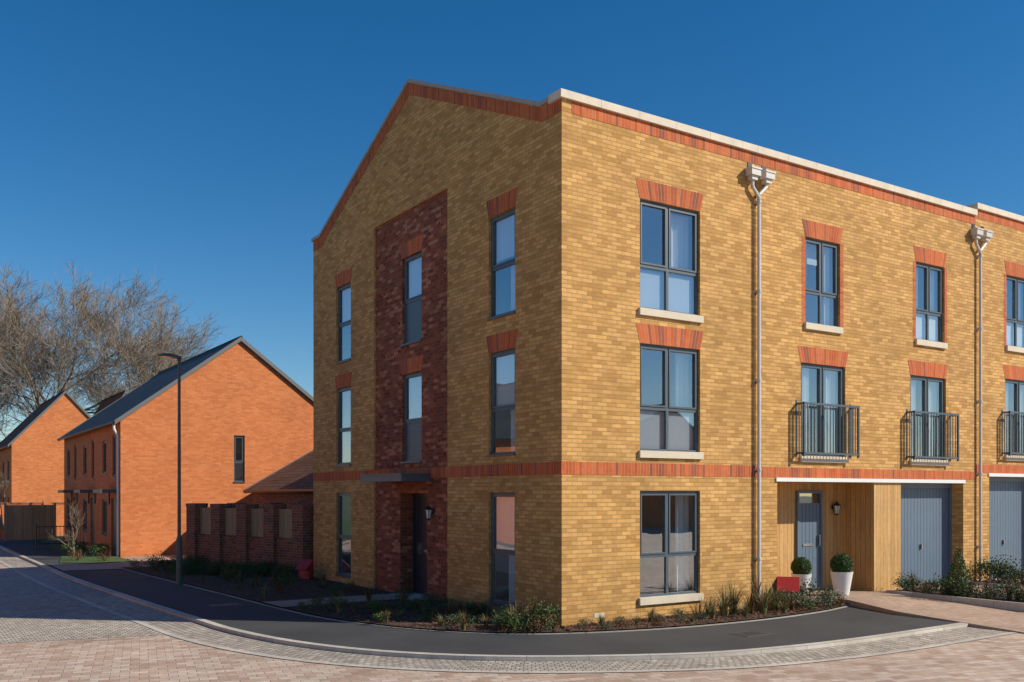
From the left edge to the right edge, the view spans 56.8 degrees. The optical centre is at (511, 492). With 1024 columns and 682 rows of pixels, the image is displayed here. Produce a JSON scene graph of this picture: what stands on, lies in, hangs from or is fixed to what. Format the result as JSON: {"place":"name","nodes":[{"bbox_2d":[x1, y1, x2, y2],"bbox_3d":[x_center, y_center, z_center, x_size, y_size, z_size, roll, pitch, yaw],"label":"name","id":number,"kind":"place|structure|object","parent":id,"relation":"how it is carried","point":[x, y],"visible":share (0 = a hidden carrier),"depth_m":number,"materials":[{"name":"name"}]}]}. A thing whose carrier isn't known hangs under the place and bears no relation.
{"place":"outdoors","nodes":[
{"label":"outdoors","id":0,"kind":"place"},
{"bbox_2d":[0,570,165,642],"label":"sett paving","id":1,"kind":"structure","parent":0,"point":[31,611],"depth_m":18.12,"materials":[{"name":"stone"}]},
{"bbox_2d":[37,539,130,562],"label":"lawn","id":2,"kind":"structure","parent":0,"point":[89,558],"depth_m":34.65,"materials":[{"name":"plant"}]},
{"bbox_2d":[48,503,84,558],"bbox_3d":[-15.678,1.407,33.346,1.296,2.309,1.604,0,0,-33],"label":"young tree","id":3,"kind":"object","parent":2,"relation":"on","point":[73,539],"visible":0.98,"depth_m":33.52,"materials":[{"name":"brown plant"}]},
{"bbox_2d":[60,543,83,555],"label":"shrub","id":4,"kind":"object","parent":2,"relation":"on","point":[66,547],"visible":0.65,"depth_m":34.90,"materials":[{"name":"green plant"}]},
{"bbox_2d":[86,544,110,555],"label":"shrub","id":5,"kind":"object","parent":2,"relation":"on","point":[102,548],"visible":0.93,"depth_m":34.74,"materials":[{"name":"green plant"}]},
{"bbox_2d":[49,554,185,570],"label":"side drive","id":6,"kind":"structure","parent":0,"point":[95,566],"depth_m":30.42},
{"bbox_2d":[33,539,818,589],"bbox_3d":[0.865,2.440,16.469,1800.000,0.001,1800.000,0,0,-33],"label":"ground","id":7,"kind":"structure","parent":0,"point":[131,560],"depth_m":33.16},
{"bbox_2d":[0,259,79,440],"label":"bare tree","id":8,"kind":"object","parent":7,"relation":"on","point":[12,319],"visible":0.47,"depth_m":78.93,"materials":[{"name":"brown plant"}]},
{"bbox_2d":[0,393,88,502],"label":"walls","id":9,"kind":"structure","parent":7,"relation":"on","point":[33,453],"depth_m":57.74,"materials":[{"name":"orange brick"}]},
{"bbox_2d":[0,390,78,447],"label":"roof","id":10,"kind":"structure","parent":9,"relation":"attached to","point":[25,423],"depth_m":61.74,"materials":[{"name":"grey tile"}]},
{"bbox_2d":[0,390,90,446],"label":"verge caps","id":11,"kind":"object","parent":10,"relation":"attached to","point":[45,410],"visible":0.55,"depth_m":57.88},
{"bbox_2d":[64,341,312,558],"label":"walls","id":12,"kind":"structure","parent":7,"relation":"on","point":[260,405],"depth_m":36.59,"materials":[{"name":"orange brick"}]},
{"bbox_2d":[58,489,116,504],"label":"door canopies","id":13,"kind":"object","parent":12,"relation":"attached to","point":[95,491],"depth_m":38.62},
{"bbox_2d":[75,497,115,554],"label":"doors","id":14,"kind":"structure","parent":12,"relation":"attached to","point":[114,527],"depth_m":39.40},
{"bbox_2d":[113,424,118,556],"bbox_3d":[-14.546,-0.090,34.755,0.226,4.880,0.090,0,0,-33],"label":"downpipe","id":15,"kind":"object","parent":12,"relation":"attached to","point":[116,432],"visible":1,"depth_m":34.75,"materials":[{"name":"metal"}]},
{"bbox_2d":[68,435,243,534],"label":"window frames","id":16,"kind":"structure","parent":12,"relation":"attached to","point":[105,512],"depth_m":37.58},
{"bbox_2d":[69,437,115,528],"bbox_3d":[-17.028,-0.300,39.630,3.900,3.794,13.111,0,0,-53],"label":"window glass","id":17,"kind":"object","parent":16,"relation":"in","point":[105,471],"visible":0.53,"depth_m":37.54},
{"bbox_2d":[62,336,312,436],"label":"roof","id":18,"kind":"structure","parent":12,"relation":"on","point":[138,395],"depth_m":40.52,"materials":[{"name":"tile"}]},
{"bbox_2d":[57,421,114,440],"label":"gutters","id":19,"kind":"object","parent":18,"relation":"attached to","point":[90,429],"visible":0.5,"depth_m":38.75,"materials":[{"name":"black metal"}]},
{"bbox_2d":[60,337,312,437],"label":"verge caps","id":20,"kind":"object","parent":18,"relation":"attached to","point":[208,360],"visible":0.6,"depth_m":36.66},
{"bbox_2d":[235,438,242,480],"bbox_3d":[-15.793,-0.350,41.355,4.675,4.200,12.442,0,0,-33],"label":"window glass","id":21,"kind":"object","parent":12,"relation":"attached to","point":[238,471],"visible":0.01,"depth_m":38.22,"materials":[{"name":"glass"}]},
{"bbox_2d":[243,450,312,538],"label":"brick garage","id":22,"kind":"structure","parent":7,"relation":"on","point":[290,484],"depth_m":33.63,"materials":[{"name":"red tile"}]},
{"bbox_2d":[0,545,967,660],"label":"kerb","id":23,"kind":"structure","parent":7,"relation":"on","point":[377,652],"depth_m":14.43,"materials":[{"name":"concrete"}]},
{"bbox_2d":[124,568,849,634],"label":"kerb","id":24,"kind":"structure","parent":7,"relation":"on","point":[490,633],"depth_m":16.94,"materials":[{"name":"concrete"}]},
{"bbox_2d":[311,78,775,625],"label":"brick townhouse","id":25,"kind":"structure","parent":7,"relation":"on","point":[535,348],"depth_m":18.54,"materials":[{"name":"yellow brick"}]},
{"bbox_2d":[413,494,426,593],"bbox_3d":[-1.914,1.185,21.410,0.090,2.330,1.270,0,0,-33],"label":"front door","id":26,"kind":"structure","parent":25,"relation":"in","point":[419,500],"depth_m":21.67,"materials":[{"name":"wood"}]},
{"bbox_2d":[338,199,697,605],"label":"window frames","id":27,"kind":"structure","parent":25,"relation":"in","point":[666,268],"depth_m":18.29,"materials":[{"name":"metal"}]},
{"bbox_2d":[756,146,993,605],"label":"brick townhouse","id":28,"kind":"structure","parent":7,"relation":"on","point":[868,376],"depth_m":21.43,"materials":[{"name":"yellow brick"}]},
{"bbox_2d":[796,491,822,587],"bbox_3d":[6.705,1.060,21.374,0.850,2.220,0.080,0,0,-33],"label":"front door","id":29,"kind":"structure","parent":28,"relation":"in","point":[809,516],"depth_m":21.41,"materials":[{"name":"wood"}]},
{"bbox_2d":[801,237,943,459],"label":"window frames","id":30,"kind":"structure","parent":28,"relation":"in","point":[819,292],"depth_m":20.70,"materials":[{"name":"metal"}]},
{"bbox_2d":[901,483,951,585],"bbox_3d":[9.835,1.059,22.803,2.470,2.583,0.120,0,0,-33],"label":"garage door","id":31,"kind":"structure","parent":28,"relation":"in","point":[926,508],"depth_m":22.93,"materials":[{"name":"metal"}]},
{"bbox_2d":[967,203,1023,580],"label":"brick townhouse","id":32,"kind":"structure","parent":7,"relation":"on","point":[1003,393],"depth_m":24.18,"materials":[{"name":"yellow brick"}]},
{"bbox_2d":[989,477,1023,576],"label":"garage door","id":33,"kind":"structure","parent":32,"relation":"in","point":[1006,494],"depth_m":24.88,"materials":[{"name":"metal"}]},
{"bbox_2d":[1005,276,1023,455],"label":"window frames","id":34,"kind":"structure","parent":32,"relation":"in","point":[1015,280],"depth_m":24.62,"materials":[{"name":"metal"}]},
{"bbox_2d":[0,538,958,654],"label":"footway","id":35,"kind":"structure","parent":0,"point":[831,625],"depth_m":16.16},
{"bbox_2d":[4,503,55,540],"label":"timber fence","id":36,"kind":"object","parent":35,"relation":"on","point":[20,521],"visible":0.9,"depth_m":46.79,"materials":[{"name":"wood"}]},
{"bbox_2d":[35,523,83,549],"bbox_3d":[-18.830,1.800,39.420,1.832,1.100,0.045,0,0,-33],"label":"metal railing","id":37,"kind":"object","parent":35,"relation":"on","point":[53,526],"visible":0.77,"depth_m":39.19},
{"bbox_2d":[158,353,181,584],"bbox_3d":[-8.684,-0.542,24.078,0.259,5.985,0.651,0,0,35],"label":"street lamp","id":38,"kind":"object","parent":35,"relation":"on","point":[178,540],"visible":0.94,"depth_m":24.25,"materials":[{"name":"black metal"}]},
{"bbox_2d":[123,565,847,631],"bbox_3d":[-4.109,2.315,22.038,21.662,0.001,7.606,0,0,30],"label":"planting bed","id":39,"kind":"object","parent":35,"relation":"on","point":[298,595],"visible":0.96,"depth_m":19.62,"materials":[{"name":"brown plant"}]},
{"bbox_2d":[141,551,169,570],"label":"shrub","id":40,"kind":"object","parent":39,"relation":"on","point":[157,561],"visible":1,"depth_m":28.04,"materials":[{"name":"green plant"}]},
{"bbox_2d":[160,565,175,576],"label":"shrub","id":41,"kind":"object","parent":39,"relation":"on","point":[170,571],"visible":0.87,"depth_m":25.99,"materials":[{"name":"green plant"}]},
{"bbox_2d":[175,560,198,574],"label":"shrub","id":42,"kind":"object","parent":39,"relation":"on","point":[188,564],"visible":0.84,"depth_m":26.79,"materials":[{"name":"green plant"}]},
{"bbox_2d":[219,566,238,581],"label":"shrub","id":43,"kind":"object","parent":39,"relation":"on","point":[223,573],"visible":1,"depth_m":24.57,"materials":[{"name":"green plant"}]},
{"bbox_2d":[186,507,312,575],"bbox_3d":[-7.820,1.490,27.961,5.584,2.120,0.450,0,0,38],"label":"brickwork","id":44,"kind":"object","parent":39,"relation":"on","point":[216,546],"visible":0.48,"depth_m":27.67,"materials":[{"name":"brick"}]},
{"bbox_2d":[186,503,312,541],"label":"brick copings","id":45,"kind":"object","parent":44,"relation":"on","point":[248,506],"visible":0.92,"depth_m":27.71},
{"bbox_2d":[200,508,291,537],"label":"timber panels","id":46,"kind":"object","parent":45,"relation":"on","point":[285,523],"visible":0.54,"depth_m":27.73,"materials":[{"name":"wood"}]},
{"bbox_2d":[255,563,274,575],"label":"shrub","id":47,"kind":"object","parent":39,"relation":"on","point":[265,573],"visible":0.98,"depth_m":26.33,"materials":[{"name":"green plant"}]},
{"bbox_2d":[265,570,296,590],"bbox_3d":[-5.384,2.070,22.051,0.632,0.541,0.664,0,0,31],"label":"shrub","id":48,"kind":"object","parent":39,"relation":"on","point":[283,580],"visible":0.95,"depth_m":22.03,"materials":[{"name":"green plant"}]},
{"bbox_2d":[276,562,298,576],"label":"shrub","id":49,"kind":"object","parent":39,"relation":"on","point":[292,568],"visible":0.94,"depth_m":25.81,"materials":[{"name":"green plant"}]},
{"bbox_2d":[295,559,312,578],"bbox_3d":[-5.554,2.043,25.292,0.378,0.513,0.284,0,0,30],"label":"lectern sign","id":50,"kind":"object","parent":39,"relation":"on","point":[304,566],"visible":1,"depth_m":25.26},
{"bbox_2d":[306,596,332,609],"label":"shrub","id":51,"kind":"object","parent":39,"relation":"on","point":[316,603],"visible":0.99,"depth_m":18.75,"materials":[{"name":"green plant"}]},
{"bbox_2d":[265,594,397,606],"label":"footpath","id":52,"kind":"structure","parent":39,"relation":"on","point":[285,603],"depth_m":20.22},
{"bbox_2d":[325,584,343,595],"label":"shrub","id":53,"kind":"object","parent":39,"relation":"on","point":[333,589],"visible":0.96,"depth_m":21.21,"materials":[{"name":"green plant"}]},
{"bbox_2d":[320,592,351,612],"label":"ornamental grass","id":54,"kind":"object","parent":39,"relation":"on","point":[339,606],"depth_m":18.24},
{"bbox_2d":[362,583,374,600],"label":"ornamental grass","id":55,"kind":"object","parent":39,"relation":"on","point":[368,595],"depth_m":19.65,"materials":[{"name":"green plant"}]},
{"bbox_2d":[366,601,391,615],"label":"shrub","id":56,"kind":"object","parent":39,"relation":"on","point":[373,607],"visible":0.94,"depth_m":17.81,"materials":[{"name":"green plant"}]},
{"bbox_2d":[371,611,391,622],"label":"shrub","id":57,"kind":"object","parent":39,"relation":"on","point":[379,617],"visible":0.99,"depth_m":16.82,"materials":[{"name":"green plant"}]},
{"bbox_2d":[458,611,472,629],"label":"ornamental grass","id":58,"kind":"object","parent":39,"relation":"on","point":[464,620],"depth_m":15.96,"materials":[{"name":"brown plant"}]},
{"bbox_2d":[453,613,481,627],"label":"shrub","id":59,"kind":"object","parent":39,"relation":"on","point":[459,619],"visible":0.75,"depth_m":16.22,"materials":[{"name":"green plant"}]},
{"bbox_2d":[465,602,488,615],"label":"shrub","id":60,"kind":"object","parent":39,"relation":"on","point":[475,608],"visible":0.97,"depth_m":17.78,"materials":[{"name":"green plant"}]},
{"bbox_2d":[478,594,500,615],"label":"ornamental grass","id":61,"kind":"object","parent":39,"relation":"on","point":[487,611],"depth_m":17.81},
{"bbox_2d":[490,605,519,628],"bbox_3d":[-0.119,2.118,16.064,0.568,0.437,0.597,0,0,-6],"label":"shrub","id":62,"kind":"object","parent":39,"relation":"on","point":[501,617],"visible":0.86,"depth_m":16.00,"materials":[{"name":"green plant"}]},
{"bbox_2d":[501,603,524,629],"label":"ornamental grass","id":63,"kind":"object","parent":39,"relation":"on","point":[512,612],"depth_m":15.97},
{"bbox_2d":[502,616,533,632],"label":"shrub","id":64,"kind":"object","parent":39,"relation":"on","point":[518,624],"visible":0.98,"depth_m":15.77,"materials":[{"name":"green plant"}]},
{"bbox_2d":[527,617,549,633],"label":"shrub","id":65,"kind":"object","parent":39,"relation":"on","point":[535,623],"visible":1,"depth_m":15.74,"materials":[{"name":"green plant"}]},
{"bbox_2d":[522,596,559,627],"bbox_3d":[0.483,2.052,16.063,0.680,0.580,0.647,0,0,11],"label":"shrub","id":66,"kind":"object","parent":39,"relation":"on","point":[537,614],"visible":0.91,"depth_m":16.06,"materials":[{"name":"green plant"}]},
{"bbox_2d":[697,599,730,618],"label":"ornamental grass","id":67,"kind":"object","parent":39,"relation":"on","point":[712,613],"depth_m":17.42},
{"bbox_2d":[709,583,747,616],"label":"ornamental grass","id":68,"kind":"object","parent":39,"relation":"on","point":[724,605],"depth_m":17.68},
{"bbox_2d":[716,574,747,613],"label":"ornamental grass","id":69,"kind":"object","parent":39,"relation":"on","point":[733,609],"depth_m":18.11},
{"bbox_2d":[736,601,755,616],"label":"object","id":70,"kind":"object","parent":39,"relation":"on","point":[745,611],"depth_m":17.60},
{"bbox_2d":[741,586,757,614],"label":"ornamental grass","id":71,"kind":"object","parent":39,"relation":"on","point":[751,605],"depth_m":17.97,"materials":[{"name":"green plant"}]},
{"bbox_2d":[749,577,770,611],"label":"ornamental grass","id":72,"kind":"object","parent":39,"relation":"on","point":[755,587],"depth_m":18.46,"materials":[{"name":"green plant"}]},
{"bbox_2d":[744,579,778,613],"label":"ornamental grass","id":73,"kind":"object","parent":39,"relation":"on","point":[764,605],"depth_m":18.07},
{"bbox_2d":[759,583,792,610],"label":"ornamental grass","id":74,"kind":"object","parent":39,"relation":"on","point":[774,605],"depth_m":18.60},
{"bbox_2d":[769,597,790,612],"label":"ornamental grass","id":75,"kind":"object","parent":39,"relation":"on","point":[783,606],"depth_m":18.19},
{"bbox_2d":[777,576,799,606],"bbox_3d":[5.632,2.021,19.302,0.441,0.598,0.308,0,0,18],"label":"lectern sign","id":76,"kind":"object","parent":39,"relation":"on","point":[790,583],"visible":0.61,"depth_m":19.31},
{"bbox_2d":[779,590,803,605],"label":"shrub","id":77,"kind":"object","parent":39,"relation":"on","point":[793,596],"visible":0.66,"depth_m":18.82,"materials":[{"name":"green plant"}]},
{"bbox_2d":[799,578,820,602],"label":"shrub","id":78,"kind":"object","parent":39,"relation":"on","point":[804,589],"visible":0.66,"depth_m":19.40,"materials":[{"name":"green plant"}]},
{"bbox_2d":[796,596,826,607],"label":"shrub","id":79,"kind":"object","parent":39,"relation":"on","point":[805,599],"visible":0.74,"depth_m":18.91,"materials":[{"name":"green plant"}]},
{"bbox_2d":[814,588,840,602],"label":"shrub","id":80,"kind":"object","parent":39,"relation":"on","point":[829,594],"visible":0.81,"depth_m":19.47,"materials":[{"name":"green plant"}]},
{"bbox_2d":[818,595,837,608],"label":"shrub","id":81,"kind":"object","parent":39,"relation":"on","point":[829,604],"visible":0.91,"depth_m":19.05,"materials":[{"name":"green plant"}]},
{"bbox_2d":[728,631,770,636],"bbox_3d":[3.968,2.355,15.760,0.600,0.030,0.440,0,0,-33],"label":"inspection cover","id":82,"kind":"object","parent":35,"relation":"on","point":[750,633],"visible":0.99,"depth_m":15.75,"materials":[{"name":"metal"}]},
{"bbox_2d":[0,563,1023,681],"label":"road","id":83,"kind":"structure","parent":0,"point":[160,658],"depth_m":12.98,"materials":[{"name":"brick"}]},
{"bbox_2d":[0,462,18,532],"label":"bare tree","id":84,"kind":"object","parent":83,"relation":"on","point":[1,523],"visible":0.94,"depth_m":49.36,"materials":[{"name":"brown plant"}]},
{"bbox_2d":[0,501,63,537],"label":"brickwork","id":85,"kind":"object","parent":83,"relation":"on","point":[59,515],"visible":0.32,"depth_m":52.10,"materials":[{"name":"orange brick"}]},
{"bbox_2d":[1,502,63,503],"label":"coping","id":86,"kind":"object","parent":85,"relation":"on","point":[32,502],"visible":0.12,"depth_m":51.31,"materials":[{"name":"brick"}]},
{"bbox_2d":[0,549,1007,670],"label":"sett channel","id":87,"kind":"object","parent":83,"relation":"on","point":[176,625],"visible":1,"depth_m":14.43,"materials":[{"name":"stone"}]},
{"bbox_2d":[0,561,1017,672],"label":"sett edging","id":88,"kind":"object","parent":87,"relation":"on","point":[195,641],"visible":1,"depth_m":13.88,"materials":[{"name":"stone"}]},
{"bbox_2d":[0,0,1023,441],"label":"sky","id":89,"kind":"structure","parent":0,"point":[206,145],"materials":[{"name":"blue"}]},
{"bbox_2d":[800,577,1023,633],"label":"driveway","id":90,"kind":"structure","parent":0,"point":[983,617],"depth_m":18.66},
{"bbox_2d":[790,556,811,594],"bbox_3d":[6.232,1.794,20.392,0.458,0.853,0.468,0,0,-33],"label":"potted topiary","id":91,"kind":"object","parent":90,"relation":"on","point":[800,566],"visible":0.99,"depth_m":20.25,"materials":[{"name":"green plant"}]},
{"bbox_2d":[830,553,853,595],"bbox_3d":[7.125,1.756,20.454,0.498,0.927,0.509,0,0,-33],"label":"potted topiary","id":92,"kind":"object","parent":90,"relation":"on","point":[841,565],"visible":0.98,"depth_m":20.30,"materials":[{"name":"ceramic"}]},
{"bbox_2d":[886,588,1023,611],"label":"planting strip","id":93,"kind":"object","parent":90,"relation":"on","point":[1012,604],"visible":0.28,"depth_m":19.57,"materials":[{"name":"green plant"}]},
{"bbox_2d":[890,572,922,590],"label":"shrub","id":94,"kind":"object","parent":93,"relation":"on","point":[903,581],"visible":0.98,"depth_m":21.00,"materials":[{"name":"green plant"}]},
{"bbox_2d":[903,578,926,591],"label":"shrub","id":95,"kind":"object","parent":93,"relation":"on","point":[914,585],"visible":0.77,"depth_m":20.91,"materials":[{"name":"green plant"}]},
{"bbox_2d":[928,570,972,595],"bbox_3d":[9.337,1.927,20.143,0.777,0.591,0.740,0,0,-12],"label":"shrub","id":96,"kind":"object","parent":93,"relation":"on","point":[946,581],"visible":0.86,"depth_m":20.07,"materials":[{"name":"green plant"}]},
{"bbox_2d":[943,546,971,595],"bbox_3d":[9.558,1.695,20.262,0.650,1.094,0.642,0,0,-16],"label":"conical conifer","id":97,"kind":"object","parent":93,"relation":"on","point":[961,561],"visible":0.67,"depth_m":20.19,"materials":[{"name":"green plant"}]},
{"bbox_2d":[953,579,980,596],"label":"shrub","id":98,"kind":"object","parent":93,"relation":"on","point":[963,587],"visible":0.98,"depth_m":19.79,"materials":[{"name":"green plant"}]},
{"bbox_2d":[979,584,1004,597],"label":"shrub","id":99,"kind":"object","parent":93,"relation":"on","point":[987,591],"visible":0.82,"depth_m":19.60,"materials":[{"name":"green plant"}]},
{"bbox_2d":[983,590,1011,599],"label":"shrub","id":100,"kind":"object","parent":93,"relation":"on","point":[1001,594],"visible":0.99,"depth_m":19.36,"materials":[{"name":"green plant"}]},
{"bbox_2d":[1000,580,1022,599],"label":"shrub","id":101,"kind":"object","parent":93,"relation":"on","point":[1012,587],"visible":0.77,"depth_m":19.31,"materials":[{"name":"green plant"}]},
{"bbox_2d":[1006,583,1023,601],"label":"shrub","id":102,"kind":"object","parent":93,"relation":"on","point":[1019,593],"visible":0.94,"depth_m":19.09,"materials":[{"name":"green plant"}]},
{"bbox_2d":[971,579,1023,587],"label":"planting strip","id":103,"kind":"object","parent":90,"relation":"on","point":[992,583],"visible":0.09,"depth_m":22.93,"materials":[{"name":"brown plant"}]},
{"bbox_2d":[970,558,1001,581],"bbox_3d":[11.663,1.907,23.217,0.769,0.633,0.732,0,0,-30],"label":"shrub","id":104,"kind":"object","parent":103,"relation":"on","point":[981,569],"visible":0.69,"depth_m":23.19,"materials":[{"name":"green plant"}]},
{"bbox_2d":[973,555,1016,581],"bbox_3d":[11.884,1.855,23.173,0.939,0.746,0.986,0,0,-35],"label":"shrub","id":105,"kind":"object","parent":103,"relation":"on","point":[994,562],"visible":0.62,"depth_m":23.06,"materials":[{"name":"green plant"}]},
{"bbox_2d":[979,566,1011,582],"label":"shrub","id":106,"kind":"object","parent":103,"relation":"on","point":[995,574],"visible":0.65,"depth_m":22.94,"materials":[{"name":"green plant"}]},
{"bbox_2d":[987,559,1023,582],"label":"shrub","id":107,"kind":"object","parent":103,"relation":"on","point":[1003,569],"visible":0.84,"depth_m":22.77,"materials":[{"name":"green plant"}]},
{"bbox_2d":[991,573,1023,584],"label":"shrub","id":108,"kind":"object","parent":103,"relation":"on","point":[1010,575],"visible":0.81,"depth_m":22.53,"materials":[{"name":"green plant"}]},
{"label":"garden ground","id":109,"kind":"structure","parent":0,"visible":0},
{"bbox_2d":[0,262,191,436],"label":"bare tree","id":110,"kind":"object","parent":109,"relation":"on","point":[104,323],"visible":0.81,"depth_m":78.15,"materials":[{"name":"brown plant"}]},
{"bbox_2d":[35,274,224,408],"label":"bare tree","id":111,"kind":"object","parent":109,"relation":"on","point":[181,352],"visible":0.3,"depth_m":84.00,"materials":[{"name":"brown plant"}]},
{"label":"walls","id":112,"kind":"object","parent":109,"relation":"on","visible":0},
{"bbox_2d":[94,390,126,414],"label":"roof","id":113,"kind":"structure","parent":112,"relation":"attached to","point":[106,402],"depth_m":74.12,"materials":[{"name":"red tile"}]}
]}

